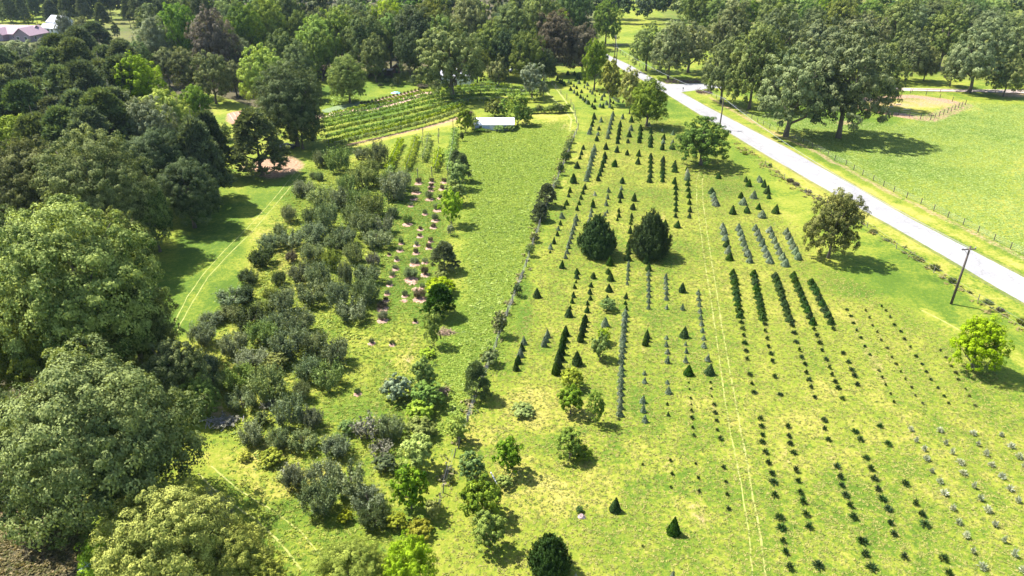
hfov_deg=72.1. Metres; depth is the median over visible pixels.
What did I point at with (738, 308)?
shaggy conifer
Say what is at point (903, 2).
woodland tree
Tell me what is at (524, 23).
woodland tree
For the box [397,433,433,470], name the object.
bush
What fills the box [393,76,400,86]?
shrub
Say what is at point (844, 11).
woodland tree
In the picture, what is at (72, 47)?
pine tree
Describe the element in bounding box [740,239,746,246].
cone conifer
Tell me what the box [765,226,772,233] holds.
cone conifer
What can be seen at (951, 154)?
pasture grass
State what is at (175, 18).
woodland tree
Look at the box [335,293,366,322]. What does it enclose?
fruit tree
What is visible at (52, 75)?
pine tree
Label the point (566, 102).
wheel track
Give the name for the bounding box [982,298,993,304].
scrub bush
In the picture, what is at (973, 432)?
seedling conifer
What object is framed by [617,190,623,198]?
cone conifer
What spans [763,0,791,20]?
woodland tree
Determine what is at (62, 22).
shade tree
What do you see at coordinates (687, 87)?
side road
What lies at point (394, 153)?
vine row
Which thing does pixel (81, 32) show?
pine tree
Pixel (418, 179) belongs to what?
berry bush
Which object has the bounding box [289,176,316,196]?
fruit tree
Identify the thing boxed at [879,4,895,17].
woodland tree
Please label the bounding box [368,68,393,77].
shed
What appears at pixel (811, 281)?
shaggy conifer
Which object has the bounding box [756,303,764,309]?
shaggy conifer
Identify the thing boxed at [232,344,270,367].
fruit tree
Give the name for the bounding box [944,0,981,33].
woodland tree
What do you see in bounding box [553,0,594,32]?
shade tree
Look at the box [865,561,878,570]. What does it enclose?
seedling conifer
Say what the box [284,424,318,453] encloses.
fruit tree
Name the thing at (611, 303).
shrub
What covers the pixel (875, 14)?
woodland tree
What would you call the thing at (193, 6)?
woodland tree
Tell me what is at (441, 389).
brush pile
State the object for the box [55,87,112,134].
pine tree
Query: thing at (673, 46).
shade tree
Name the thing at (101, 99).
pine tree
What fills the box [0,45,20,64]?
pine tree
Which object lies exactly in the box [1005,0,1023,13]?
woodland tree
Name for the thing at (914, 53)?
shade tree
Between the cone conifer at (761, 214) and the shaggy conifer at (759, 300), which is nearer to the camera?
the shaggy conifer at (759, 300)
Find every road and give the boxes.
[606,54,1023,302]
[667,83,720,91]
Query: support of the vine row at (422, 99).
on the ground at (190, 256)
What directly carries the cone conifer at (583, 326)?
on the ground at (190, 256)
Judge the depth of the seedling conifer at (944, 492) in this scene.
68.89 m
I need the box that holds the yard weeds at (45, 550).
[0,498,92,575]
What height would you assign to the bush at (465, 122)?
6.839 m
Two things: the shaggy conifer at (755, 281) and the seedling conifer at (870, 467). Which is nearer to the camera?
the seedling conifer at (870, 467)
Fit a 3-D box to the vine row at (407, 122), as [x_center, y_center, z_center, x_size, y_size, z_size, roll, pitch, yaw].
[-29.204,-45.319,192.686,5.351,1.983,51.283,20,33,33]
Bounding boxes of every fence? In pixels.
[438,448,455,507]
[458,125,578,448]
[550,81,578,123]
[603,43,633,46]
[712,92,1022,251]
[765,160,1022,326]
[869,103,962,119]
[912,89,1023,93]
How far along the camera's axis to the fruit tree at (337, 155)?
155.30 m
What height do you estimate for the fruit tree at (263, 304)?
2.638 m
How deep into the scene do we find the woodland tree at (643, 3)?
378.20 m
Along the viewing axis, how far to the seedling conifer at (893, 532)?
64.42 m
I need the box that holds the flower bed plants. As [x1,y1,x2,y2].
[320,94,360,105]
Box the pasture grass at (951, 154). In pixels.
[745,101,1023,258]
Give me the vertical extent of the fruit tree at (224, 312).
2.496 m
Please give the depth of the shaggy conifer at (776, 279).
109.25 m
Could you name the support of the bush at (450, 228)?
on the ground at (190, 256)
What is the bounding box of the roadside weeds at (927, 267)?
[734,142,1023,330]
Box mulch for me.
[354,181,445,396]
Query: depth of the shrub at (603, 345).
89.13 m
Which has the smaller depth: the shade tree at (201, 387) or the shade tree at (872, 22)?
the shade tree at (201, 387)
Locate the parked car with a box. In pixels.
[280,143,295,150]
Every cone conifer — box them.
[512,360,519,371]
[515,355,521,364]
[516,347,523,357]
[520,336,526,344]
[532,288,540,298]
[541,336,546,346]
[551,362,560,375]
[553,355,562,368]
[554,348,564,361]
[557,342,565,354]
[559,260,564,268]
[559,331,567,342]
[559,338,565,348]
[561,326,569,335]
[570,173,576,183]
[572,351,582,366]
[574,161,579,168]
[577,332,583,342]
[579,321,586,332]
[580,317,587,327]
[601,317,608,327]
[605,284,612,292]
[606,255,612,266]
[607,272,613,281]
[609,497,620,514]
[611,159,617,166]
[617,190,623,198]
[629,203,635,209]
[631,193,636,201]
[642,338,648,345]
[643,255,648,263]
[645,263,651,271]
[666,516,680,537]
[673,220,680,228]
[678,283,685,292]
[679,326,688,338]
[683,364,693,376]
[703,364,714,376]
[708,187,715,193]
[712,199,719,206]
[720,227,727,234]
[721,235,728,240]
[722,239,730,247]
[724,245,731,253]
[725,252,733,260]
[728,205,736,214]
[735,223,741,231]
[738,197,747,205]
[738,233,745,240]
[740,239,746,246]
[743,206,749,213]
[743,249,751,257]
[745,179,751,186]
[746,256,752,263]
[749,190,757,199]
[751,224,757,231]
[753,228,760,236]
[756,233,762,241]
[757,210,765,218]
[759,238,765,246]
[761,179,766,187]
[761,245,767,252]
[763,185,770,193]
[763,250,771,257]
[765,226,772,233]
[765,255,773,264]
[768,231,774,238]
[770,236,777,243]
[771,204,779,213]
[773,242,779,249]
[775,247,782,254]
[778,252,785,260]
[780,258,789,267]
[782,227,788,235]
[785,232,791,239]
[787,236,793,244]
[789,242,795,249]
[791,246,798,254]
[794,252,802,260]
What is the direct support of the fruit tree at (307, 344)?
on the ground at (190, 256)
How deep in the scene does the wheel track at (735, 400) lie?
80.23 m
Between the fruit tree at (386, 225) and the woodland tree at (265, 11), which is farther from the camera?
the woodland tree at (265, 11)
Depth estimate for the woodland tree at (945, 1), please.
339.51 m
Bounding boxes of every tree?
[0,0,20,24]
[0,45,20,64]
[0,47,15,64]
[0,63,23,91]
[0,78,44,122]
[0,92,20,131]
[0,113,35,151]
[0,134,73,225]
[0,193,175,380]
[0,203,70,282]
[0,297,93,394]
[0,333,213,551]
[0,388,33,476]
[0,476,57,540]
[3,39,35,58]
[11,106,58,153]
[12,52,34,78]
[14,0,30,23]
[19,12,34,24]
[22,70,54,94]
[25,0,42,23]
[28,45,64,81]
[29,122,167,231]
[31,37,40,50]
[31,190,99,274]
[33,90,60,113]
[34,104,86,157]
[39,32,66,47]
[39,63,75,96]
[41,0,58,22]
[51,35,97,66]
[54,9,71,34]
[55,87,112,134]
[56,58,110,96]
[57,0,75,18]
[58,105,121,169]
[60,24,98,50]
[65,0,77,15]
[72,16,87,25]
[73,0,93,18]
[74,517,147,575]
[78,86,137,146]
[80,0,93,16]
[81,20,113,44]
[83,280,185,369]
[88,205,157,275]
[88,476,245,575]
[89,0,98,11]
[90,51,105,72]
[91,39,108,58]
[93,2,111,27]
[98,0,114,13]
[100,53,154,102]
[104,0,118,18]
[104,39,148,70]
[105,79,133,115]
[109,35,125,42]
[111,22,119,37]
[111,49,173,104]
[112,90,179,141]
[115,0,121,7]
[117,126,191,184]
[120,0,135,26]
[126,0,145,15]
[128,35,155,73]
[129,175,173,251]
[131,12,180,78]
[132,3,158,40]
[138,88,192,132]
[140,338,213,406]
[146,0,172,41]
[150,46,180,86]
[153,156,224,227]
[155,1,200,65]
[158,0,180,7]
[165,46,206,89]
[172,110,237,195]
[174,83,213,120]
[178,372,221,420]
[179,0,217,17]
[183,521,274,575]
[184,3,243,82]
[184,320,216,347]
[190,364,211,379]
[191,49,234,103]
[192,106,232,163]
[194,11,227,41]
[196,308,224,326]
[199,351,219,374]
[200,487,234,527]
[203,162,233,197]
[207,368,229,393]
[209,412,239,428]
[210,285,255,306]
[214,0,237,19]
[216,303,240,319]
[216,325,249,357]
[218,360,254,392]
[219,122,232,137]
[220,10,254,46]
[221,0,243,8]
[221,60,243,95]
[223,0,266,61]
[223,383,258,412]
[225,32,252,69]
[227,107,290,176]
[228,302,266,331]
[232,282,253,301]
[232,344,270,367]
[235,417,263,446]
[236,42,288,101]
[236,265,258,283]
[237,451,251,460]
[238,549,286,575]
[242,316,277,346]
[243,0,253,8]
[245,243,274,267]
[246,359,288,402]
[247,298,270,315]
[249,0,290,48]
[250,410,271,424]
[251,59,326,146]
[256,231,282,249]
[258,398,276,408]
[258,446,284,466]
[259,309,284,330]
[260,286,276,299]
[261,27,299,66]
[263,15,290,47]
[263,351,291,371]
[263,424,291,449]
[265,283,295,315]
[266,321,311,361]
[268,389,305,429]
[270,269,286,285]
[272,221,288,236]
[275,0,305,32]
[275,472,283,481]
[278,303,317,332]
[278,461,299,474]
[279,226,302,248]
[280,106,324,148]
[280,202,296,221]
[280,459,307,491]
[282,38,315,75]
[284,251,297,261]
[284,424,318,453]
[285,9,307,40]
[285,259,311,284]
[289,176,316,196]
[290,0,306,17]
[290,350,322,381]
[291,277,327,305]
[292,378,310,399]
[294,72,321,90]
[294,475,338,519]
[295,13,341,70]
[297,219,329,243]
[298,403,324,430]
[299,0,332,14]
[299,240,325,262]
[299,325,329,359]
[301,202,317,224]
[302,24,335,80]
[302,256,333,285]
[303,0,331,8]
[304,183,334,207]
[304,455,341,486]
[306,6,331,29]
[306,534,391,575]
[309,172,314,178]
[310,149,328,167]
[310,356,344,392]
[312,195,338,231]
[314,171,323,180]
[318,4,361,64]
[318,330,348,368]
[318,430,350,460]
[320,246,341,269]
[321,144,351,173]
[323,230,347,251]
[324,276,350,310]
[325,53,366,102]
[326,455,365,498]
[328,0,368,18]
[328,222,356,243]
[329,184,349,208]
[335,170,356,191]
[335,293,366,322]
[336,257,352,284]
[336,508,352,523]
[337,419,354,435]
[340,7,361,42]
[340,199,360,224]
[341,10,392,76]
[342,241,363,264]
[345,163,373,188]
[345,186,371,207]
[346,482,384,513]
[347,206,376,235]
[347,273,380,306]
[348,409,380,441]
[351,262,380,282]
[353,146,369,158]
[354,0,370,13]
[354,189,386,215]
[355,498,391,532]
[358,156,379,173]
[360,32,390,81]
[360,227,393,249]
[361,0,390,15]
[362,4,381,21]
[365,134,388,166]
[365,251,380,265]
[368,437,392,457]
[370,168,388,186]
[371,0,403,20]
[371,12,402,67]
[371,452,395,473]
[372,212,394,233]
[374,411,404,440]
[376,167,408,200]
[378,4,398,43]
[381,529,438,575]
[385,206,398,217]
[387,4,433,74]
[389,464,429,508]
[390,0,422,17]
[392,26,424,78]
[394,169,411,186]
[410,355,437,387]
[411,19,485,98]
[415,0,449,44]
[419,282,455,318]
[423,0,451,18]
[426,10,453,52]
[429,241,461,271]
[442,0,462,16]
[450,0,492,49]
[450,150,459,162]
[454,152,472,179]
[457,2,476,45]
[457,472,503,516]
[464,359,491,399]
[468,46,491,82]
[469,20,508,77]
[470,509,507,552]
[488,0,509,18]
[489,53,508,85]
[490,24,518,79]
[491,2,511,18]
[493,0,535,66]
[509,0,534,13]
[509,28,548,79]
[514,6,536,32]
[520,62,547,97]
[522,0,560,47]
[525,532,572,575]
[529,201,549,220]
[533,8,579,74]
[533,48,557,80]
[535,182,556,205]
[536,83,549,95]
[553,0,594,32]
[565,22,598,71]
[575,213,617,260]
[581,35,609,89]
[586,0,598,15]
[592,0,623,43]
[598,55,624,102]
[601,0,621,10]
[617,65,641,113]
[618,0,635,14]
[628,21,663,70]
[628,207,673,261]
[629,74,669,126]
[635,0,652,17]
[635,0,655,9]
[650,19,691,78]
[651,0,667,12]
[665,0,676,6]
[669,0,684,13]
[672,115,730,165]
[677,0,712,27]
[678,19,715,72]
[698,0,727,27]
[701,36,747,102]
[706,0,752,64]
[725,21,787,108]
[738,0,761,31]
[748,3,807,65]
[754,42,839,136]
[755,0,782,29]
[760,2,795,37]
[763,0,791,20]
[791,0,816,12]
[792,13,856,80]
[797,0,820,21]
[799,5,827,33]
[801,187,871,258]
[803,20,900,138]
[816,0,841,24]
[822,0,859,33]
[829,7,891,79]
[847,0,862,10]
[853,42,912,107]
[855,0,885,17]
[855,9,882,31]
[874,0,893,9]
[877,0,923,62]
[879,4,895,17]
[888,0,927,10]
[891,26,933,81]
[896,0,933,41]
[913,46,940,80]
[917,0,952,34]
[918,0,974,68]
[940,0,958,20]
[941,55,966,85]
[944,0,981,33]
[944,16,1016,92]
[948,313,1014,372]
[961,0,988,22]
[972,6,1006,42]
[979,0,1015,26]
[990,52,1023,96]
[994,15,1023,68]
[1001,13,1023,39]
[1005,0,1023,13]
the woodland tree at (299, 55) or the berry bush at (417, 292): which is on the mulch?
the berry bush at (417, 292)
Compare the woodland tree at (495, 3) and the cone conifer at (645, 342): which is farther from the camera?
the woodland tree at (495, 3)
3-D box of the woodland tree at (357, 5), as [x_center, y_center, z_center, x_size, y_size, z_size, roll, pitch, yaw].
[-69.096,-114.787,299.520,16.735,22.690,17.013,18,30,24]
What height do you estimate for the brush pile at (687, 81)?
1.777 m
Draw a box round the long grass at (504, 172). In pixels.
[425,121,578,451]
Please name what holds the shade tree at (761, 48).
on the ground at (190, 256)
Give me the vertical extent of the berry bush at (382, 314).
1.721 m
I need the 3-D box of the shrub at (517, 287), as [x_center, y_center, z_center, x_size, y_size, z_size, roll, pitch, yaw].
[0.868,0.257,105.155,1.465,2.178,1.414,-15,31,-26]
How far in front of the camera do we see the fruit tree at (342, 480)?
68.21 m
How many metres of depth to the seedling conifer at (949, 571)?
60.45 m
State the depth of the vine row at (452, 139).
170.78 m
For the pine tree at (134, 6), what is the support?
on the ground at (190, 256)
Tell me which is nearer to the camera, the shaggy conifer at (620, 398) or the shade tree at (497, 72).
the shaggy conifer at (620, 398)
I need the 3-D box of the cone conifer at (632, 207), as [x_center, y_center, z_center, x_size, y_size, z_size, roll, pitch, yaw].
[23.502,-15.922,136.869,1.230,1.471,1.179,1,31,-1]
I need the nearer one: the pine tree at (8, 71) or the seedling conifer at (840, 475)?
the seedling conifer at (840, 475)
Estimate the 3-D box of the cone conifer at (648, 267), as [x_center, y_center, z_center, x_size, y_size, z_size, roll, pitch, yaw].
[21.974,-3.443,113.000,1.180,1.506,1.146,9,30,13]
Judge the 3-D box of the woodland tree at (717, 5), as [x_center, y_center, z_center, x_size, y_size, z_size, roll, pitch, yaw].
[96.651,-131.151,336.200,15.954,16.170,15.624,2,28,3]
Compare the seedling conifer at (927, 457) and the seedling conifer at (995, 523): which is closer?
the seedling conifer at (995, 523)
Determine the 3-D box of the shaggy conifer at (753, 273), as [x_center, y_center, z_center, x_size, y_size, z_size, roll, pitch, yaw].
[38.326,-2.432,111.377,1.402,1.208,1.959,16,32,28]
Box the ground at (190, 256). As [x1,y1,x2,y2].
[0,0,1023,575]
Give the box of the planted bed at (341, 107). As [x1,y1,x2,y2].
[322,101,359,112]
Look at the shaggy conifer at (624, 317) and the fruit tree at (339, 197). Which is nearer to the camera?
the shaggy conifer at (624, 317)
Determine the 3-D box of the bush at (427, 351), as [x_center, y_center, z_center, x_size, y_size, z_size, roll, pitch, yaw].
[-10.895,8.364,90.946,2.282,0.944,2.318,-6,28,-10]
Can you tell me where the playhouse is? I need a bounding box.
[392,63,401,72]
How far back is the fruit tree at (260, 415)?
78.08 m
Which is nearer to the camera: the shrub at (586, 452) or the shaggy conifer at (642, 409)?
the shrub at (586, 452)
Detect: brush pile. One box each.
[200,411,243,430]
[435,385,450,394]
[436,326,456,336]
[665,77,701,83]
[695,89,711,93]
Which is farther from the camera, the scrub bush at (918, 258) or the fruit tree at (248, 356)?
the scrub bush at (918, 258)
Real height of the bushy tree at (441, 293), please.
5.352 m
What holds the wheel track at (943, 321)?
on the ground at (190, 256)
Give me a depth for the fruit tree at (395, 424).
75.54 m
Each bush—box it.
[353,388,361,393]
[376,309,387,319]
[377,300,387,307]
[386,510,406,530]
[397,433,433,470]
[401,435,426,452]
[402,214,412,223]
[403,265,417,278]
[403,415,437,437]
[405,399,433,419]
[406,517,433,539]
[410,257,418,263]
[410,379,444,405]
[411,185,420,191]
[412,288,425,298]
[415,176,421,182]
[419,347,434,357]
[420,265,427,273]
[423,309,441,345]
[424,276,455,293]
[425,190,433,198]
[425,497,440,519]
[431,213,438,219]
[434,269,448,276]
[437,186,462,224]
[443,179,468,201]
[446,159,467,185]
[447,223,454,235]
[455,107,472,132]
[470,114,479,129]
[474,127,484,131]
[484,97,505,116]
[493,125,506,131]
[498,98,511,115]
[505,91,527,124]
[505,125,514,130]
[519,107,533,124]
[551,102,560,111]
[555,103,566,111]
[564,103,570,110]
[912,255,923,260]
[930,263,939,269]
[948,277,956,282]
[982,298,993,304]
[1016,317,1023,324]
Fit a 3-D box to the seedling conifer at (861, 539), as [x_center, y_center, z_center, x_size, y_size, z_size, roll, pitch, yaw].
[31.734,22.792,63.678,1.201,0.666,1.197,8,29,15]
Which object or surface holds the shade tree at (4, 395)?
on the ground at (190, 256)
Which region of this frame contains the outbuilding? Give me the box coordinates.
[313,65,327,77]
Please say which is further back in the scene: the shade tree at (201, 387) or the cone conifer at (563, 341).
the cone conifer at (563, 341)
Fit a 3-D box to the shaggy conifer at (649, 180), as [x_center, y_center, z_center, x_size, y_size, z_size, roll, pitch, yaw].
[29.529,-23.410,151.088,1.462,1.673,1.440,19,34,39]
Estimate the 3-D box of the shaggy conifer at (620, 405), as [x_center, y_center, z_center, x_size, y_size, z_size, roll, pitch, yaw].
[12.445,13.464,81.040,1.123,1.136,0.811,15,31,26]
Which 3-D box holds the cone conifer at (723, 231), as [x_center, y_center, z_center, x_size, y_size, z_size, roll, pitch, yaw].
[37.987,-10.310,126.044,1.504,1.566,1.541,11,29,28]
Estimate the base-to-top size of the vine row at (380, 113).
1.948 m
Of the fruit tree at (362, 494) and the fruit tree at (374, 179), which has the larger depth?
the fruit tree at (374, 179)
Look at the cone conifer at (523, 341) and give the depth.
93.25 m
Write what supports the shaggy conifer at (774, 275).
on the ground at (190, 256)
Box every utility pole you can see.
[720,98,725,122]
[950,246,975,304]
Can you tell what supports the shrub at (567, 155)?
on the ground at (190, 256)
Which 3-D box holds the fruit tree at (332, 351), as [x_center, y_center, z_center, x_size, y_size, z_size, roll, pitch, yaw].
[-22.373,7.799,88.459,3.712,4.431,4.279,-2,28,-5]
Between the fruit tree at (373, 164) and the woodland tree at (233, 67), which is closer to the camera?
the fruit tree at (373, 164)
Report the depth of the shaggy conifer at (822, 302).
102.63 m
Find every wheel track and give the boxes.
[171,171,295,330]
[174,173,300,338]
[198,473,301,569]
[211,466,320,556]
[546,92,571,130]
[551,83,577,121]
[696,168,752,575]
[702,169,766,575]
[921,310,970,335]
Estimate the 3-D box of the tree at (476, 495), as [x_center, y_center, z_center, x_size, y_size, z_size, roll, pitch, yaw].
[-2.903,19.555,65.590,4.198,4.784,3.967,8,29,15]
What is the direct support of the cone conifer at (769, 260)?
on the ground at (190, 256)
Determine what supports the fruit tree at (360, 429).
on the ground at (190, 256)
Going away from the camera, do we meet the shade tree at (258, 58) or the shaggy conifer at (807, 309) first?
the shaggy conifer at (807, 309)
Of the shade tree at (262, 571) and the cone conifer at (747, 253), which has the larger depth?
the cone conifer at (747, 253)
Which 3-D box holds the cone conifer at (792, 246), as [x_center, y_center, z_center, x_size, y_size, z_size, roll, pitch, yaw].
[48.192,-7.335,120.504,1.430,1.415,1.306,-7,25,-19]
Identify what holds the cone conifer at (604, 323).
on the ground at (190, 256)
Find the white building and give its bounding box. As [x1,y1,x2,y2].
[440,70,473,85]
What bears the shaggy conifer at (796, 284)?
on the ground at (190, 256)
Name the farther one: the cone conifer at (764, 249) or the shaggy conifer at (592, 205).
the shaggy conifer at (592, 205)
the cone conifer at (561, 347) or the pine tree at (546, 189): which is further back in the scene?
the pine tree at (546, 189)
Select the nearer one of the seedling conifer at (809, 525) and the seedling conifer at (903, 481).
the seedling conifer at (809, 525)
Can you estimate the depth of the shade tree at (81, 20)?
323.07 m
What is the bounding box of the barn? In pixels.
[474,117,513,129]
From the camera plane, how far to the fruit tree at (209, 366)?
85.38 m
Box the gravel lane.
[897,87,1023,92]
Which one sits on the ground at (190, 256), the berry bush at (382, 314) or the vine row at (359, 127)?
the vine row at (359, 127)
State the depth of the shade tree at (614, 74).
209.98 m
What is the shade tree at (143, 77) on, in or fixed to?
on the ground at (190, 256)
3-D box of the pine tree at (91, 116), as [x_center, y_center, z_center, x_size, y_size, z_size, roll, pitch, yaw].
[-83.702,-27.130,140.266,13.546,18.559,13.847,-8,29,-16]
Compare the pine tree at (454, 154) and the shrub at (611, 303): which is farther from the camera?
the pine tree at (454, 154)
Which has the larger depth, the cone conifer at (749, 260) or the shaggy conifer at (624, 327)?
the cone conifer at (749, 260)
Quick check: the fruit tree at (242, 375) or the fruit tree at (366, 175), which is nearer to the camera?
the fruit tree at (242, 375)
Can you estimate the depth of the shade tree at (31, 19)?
371.32 m
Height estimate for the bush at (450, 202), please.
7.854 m
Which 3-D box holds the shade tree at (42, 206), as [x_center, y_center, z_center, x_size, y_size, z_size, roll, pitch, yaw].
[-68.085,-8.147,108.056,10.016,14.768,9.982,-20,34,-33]
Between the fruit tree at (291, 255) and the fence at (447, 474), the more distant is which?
the fruit tree at (291, 255)
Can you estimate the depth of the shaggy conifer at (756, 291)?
105.80 m
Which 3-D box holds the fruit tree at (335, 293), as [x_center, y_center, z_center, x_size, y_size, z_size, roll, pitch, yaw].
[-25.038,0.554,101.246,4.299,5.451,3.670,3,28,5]
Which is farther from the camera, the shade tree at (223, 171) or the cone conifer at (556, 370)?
the shade tree at (223, 171)
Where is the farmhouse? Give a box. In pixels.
[41,15,73,33]
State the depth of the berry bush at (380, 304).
102.09 m
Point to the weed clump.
(578, 508)
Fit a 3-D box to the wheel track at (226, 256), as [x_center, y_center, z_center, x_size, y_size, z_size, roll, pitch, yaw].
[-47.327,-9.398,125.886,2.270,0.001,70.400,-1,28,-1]
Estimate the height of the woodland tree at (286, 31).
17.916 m
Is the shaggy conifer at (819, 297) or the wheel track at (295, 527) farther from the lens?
the shaggy conifer at (819, 297)
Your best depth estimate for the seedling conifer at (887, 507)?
67.11 m
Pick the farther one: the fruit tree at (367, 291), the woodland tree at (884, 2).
the woodland tree at (884, 2)
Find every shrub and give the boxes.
[378,372,412,400]
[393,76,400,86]
[408,74,416,84]
[417,83,427,87]
[446,413,470,441]
[446,474,454,482]
[457,450,486,480]
[481,346,499,364]
[491,310,506,335]
[491,435,524,474]
[495,471,512,488]
[510,401,534,417]
[512,282,522,294]
[525,243,534,253]
[529,233,539,241]
[552,178,560,185]
[556,383,583,413]
[556,426,583,459]
[557,161,563,174]
[559,367,583,387]
[560,149,571,160]
[564,140,571,151]
[572,444,592,461]
[585,389,606,422]
[591,332,611,358]
[598,327,610,341]
[599,298,615,309]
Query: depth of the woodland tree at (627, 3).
376.96 m
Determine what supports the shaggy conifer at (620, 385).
on the ground at (190, 256)
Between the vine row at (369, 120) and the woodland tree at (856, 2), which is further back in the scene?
the woodland tree at (856, 2)
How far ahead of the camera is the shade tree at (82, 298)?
76.41 m
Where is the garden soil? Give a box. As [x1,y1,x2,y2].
[358,90,430,112]
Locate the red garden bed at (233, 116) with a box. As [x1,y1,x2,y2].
[227,111,241,123]
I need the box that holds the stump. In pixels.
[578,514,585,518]
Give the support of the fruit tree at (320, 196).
on the ground at (190, 256)
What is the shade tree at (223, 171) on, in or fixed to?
on the ground at (190, 256)
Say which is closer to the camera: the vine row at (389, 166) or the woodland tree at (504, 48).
the vine row at (389, 166)
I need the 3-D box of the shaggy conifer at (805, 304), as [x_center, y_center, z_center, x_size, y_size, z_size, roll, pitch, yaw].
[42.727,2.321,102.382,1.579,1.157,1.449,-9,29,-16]
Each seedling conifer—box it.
[768,478,778,485]
[771,489,777,497]
[773,512,784,520]
[774,522,787,531]
[781,547,789,555]
[786,562,793,570]
[798,496,805,503]
[801,509,809,517]
[804,522,813,528]
[811,560,823,570]
[820,416,828,422]
[833,462,841,467]
[837,472,843,479]
[841,491,849,497]
[846,501,854,507]
[849,511,857,519]
[851,428,858,433]
[856,536,868,543]
[860,548,870,557]
[862,453,871,458]
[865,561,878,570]
[866,465,873,470]
[870,474,879,481]
[875,485,881,491]
[875,494,888,502]
[882,505,893,511]
[884,440,891,445]
[890,530,897,536]
[900,552,907,558]
[901,479,911,486]
[918,508,925,516]
[919,519,930,527]
[923,455,930,461]
[936,477,943,483]
[937,427,943,432]
[938,553,947,561]
[940,487,949,495]
[945,567,952,575]
[950,504,956,510]
[955,458,965,465]
[955,518,963,525]
[959,469,966,475]
[962,531,970,538]
[969,429,976,435]
[975,493,984,500]
[976,561,988,571]
[983,449,989,455]
[983,504,992,512]
[988,461,995,466]
[992,520,998,526]
[997,472,1007,479]
[1000,536,1007,542]
[1004,484,1015,491]
[1007,441,1016,449]
[1011,548,1018,557]
[1015,452,1022,459]
[1015,495,1021,502]
[1018,565,1023,573]
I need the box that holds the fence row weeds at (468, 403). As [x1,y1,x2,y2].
[435,129,576,503]
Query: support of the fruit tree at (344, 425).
on the ground at (190, 256)
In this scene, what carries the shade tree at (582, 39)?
on the ground at (190, 256)
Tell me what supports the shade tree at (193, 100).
on the ground at (190, 256)
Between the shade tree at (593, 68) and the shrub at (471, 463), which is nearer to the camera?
the shrub at (471, 463)
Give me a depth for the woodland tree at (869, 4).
334.95 m
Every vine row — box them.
[321,92,541,127]
[322,85,524,118]
[323,82,511,116]
[323,88,538,123]
[324,96,543,134]
[325,98,466,140]
[327,102,464,143]
[334,108,462,148]
[384,138,404,166]
[384,165,394,173]
[403,135,420,167]
[418,132,433,158]
[429,146,445,168]
[441,127,458,170]
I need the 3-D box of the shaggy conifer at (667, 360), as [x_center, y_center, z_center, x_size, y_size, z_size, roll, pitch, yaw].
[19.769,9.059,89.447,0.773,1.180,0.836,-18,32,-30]
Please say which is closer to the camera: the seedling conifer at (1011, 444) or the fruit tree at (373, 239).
the seedling conifer at (1011, 444)
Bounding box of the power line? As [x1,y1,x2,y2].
[724,98,967,246]
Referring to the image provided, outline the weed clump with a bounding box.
[575,505,583,513]
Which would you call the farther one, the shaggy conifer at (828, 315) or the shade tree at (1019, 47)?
the shade tree at (1019, 47)
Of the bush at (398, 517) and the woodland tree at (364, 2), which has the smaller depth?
the bush at (398, 517)
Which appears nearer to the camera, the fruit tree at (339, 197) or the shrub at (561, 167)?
the fruit tree at (339, 197)
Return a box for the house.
[0,25,49,41]
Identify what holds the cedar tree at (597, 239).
on the ground at (190, 256)
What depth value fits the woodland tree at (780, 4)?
307.82 m
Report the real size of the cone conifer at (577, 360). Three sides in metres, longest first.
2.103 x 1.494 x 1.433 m
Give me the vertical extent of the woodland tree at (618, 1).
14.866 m
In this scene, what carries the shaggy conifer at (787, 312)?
on the ground at (190, 256)
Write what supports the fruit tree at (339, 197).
on the ground at (190, 256)
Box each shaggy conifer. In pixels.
[564,307,572,317]
[583,174,589,181]
[590,199,595,207]
[616,381,623,389]
[616,388,623,395]
[616,395,623,402]
[616,408,623,417]
[617,368,624,376]
[617,376,624,382]
[617,401,623,409]
[618,340,626,347]
[618,350,624,359]
[618,357,623,364]
[619,334,625,341]
[619,345,625,352]
[621,313,628,322]
[621,323,627,331]
[624,251,631,260]
[639,395,645,403]
[639,404,645,412]
[642,415,647,423]
[646,175,652,182]
[664,356,669,363]
[665,386,671,395]
[671,164,677,172]
[684,172,690,180]
[729,268,736,275]
[730,277,739,285]
[731,283,739,290]
[731,289,740,295]
[731,300,741,306]
[732,294,740,300]
[734,305,744,312]
[735,310,744,318]
[749,269,757,276]
[751,279,759,285]
[752,283,760,289]
[752,292,762,299]
[753,288,761,294]
[755,297,764,304]
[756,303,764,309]
[757,307,766,314]
[758,312,767,320]
[771,272,780,278]
[772,275,781,282]
[774,280,782,286]
[775,284,785,291]
[776,290,785,296]
[778,294,785,301]
[779,299,789,306]
[782,304,789,311]
[782,310,791,316]
[784,314,795,322]
[789,271,796,277]
[791,276,799,283]
[793,281,801,287]
[794,285,802,292]
[797,290,805,297]
[799,295,806,302]
[800,301,808,308]
[803,305,812,313]
[805,311,812,318]
[807,278,814,285]
[808,283,818,290]
[808,317,816,325]
[812,288,820,295]
[815,294,822,301]
[815,299,826,306]
[819,305,829,312]
[824,311,831,318]
[827,316,834,324]
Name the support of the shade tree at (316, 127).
on the ground at (190, 256)
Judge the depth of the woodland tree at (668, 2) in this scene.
393.12 m
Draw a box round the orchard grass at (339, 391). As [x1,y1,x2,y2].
[196,152,467,575]
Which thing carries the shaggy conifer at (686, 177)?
on the ground at (190, 256)
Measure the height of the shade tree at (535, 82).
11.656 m

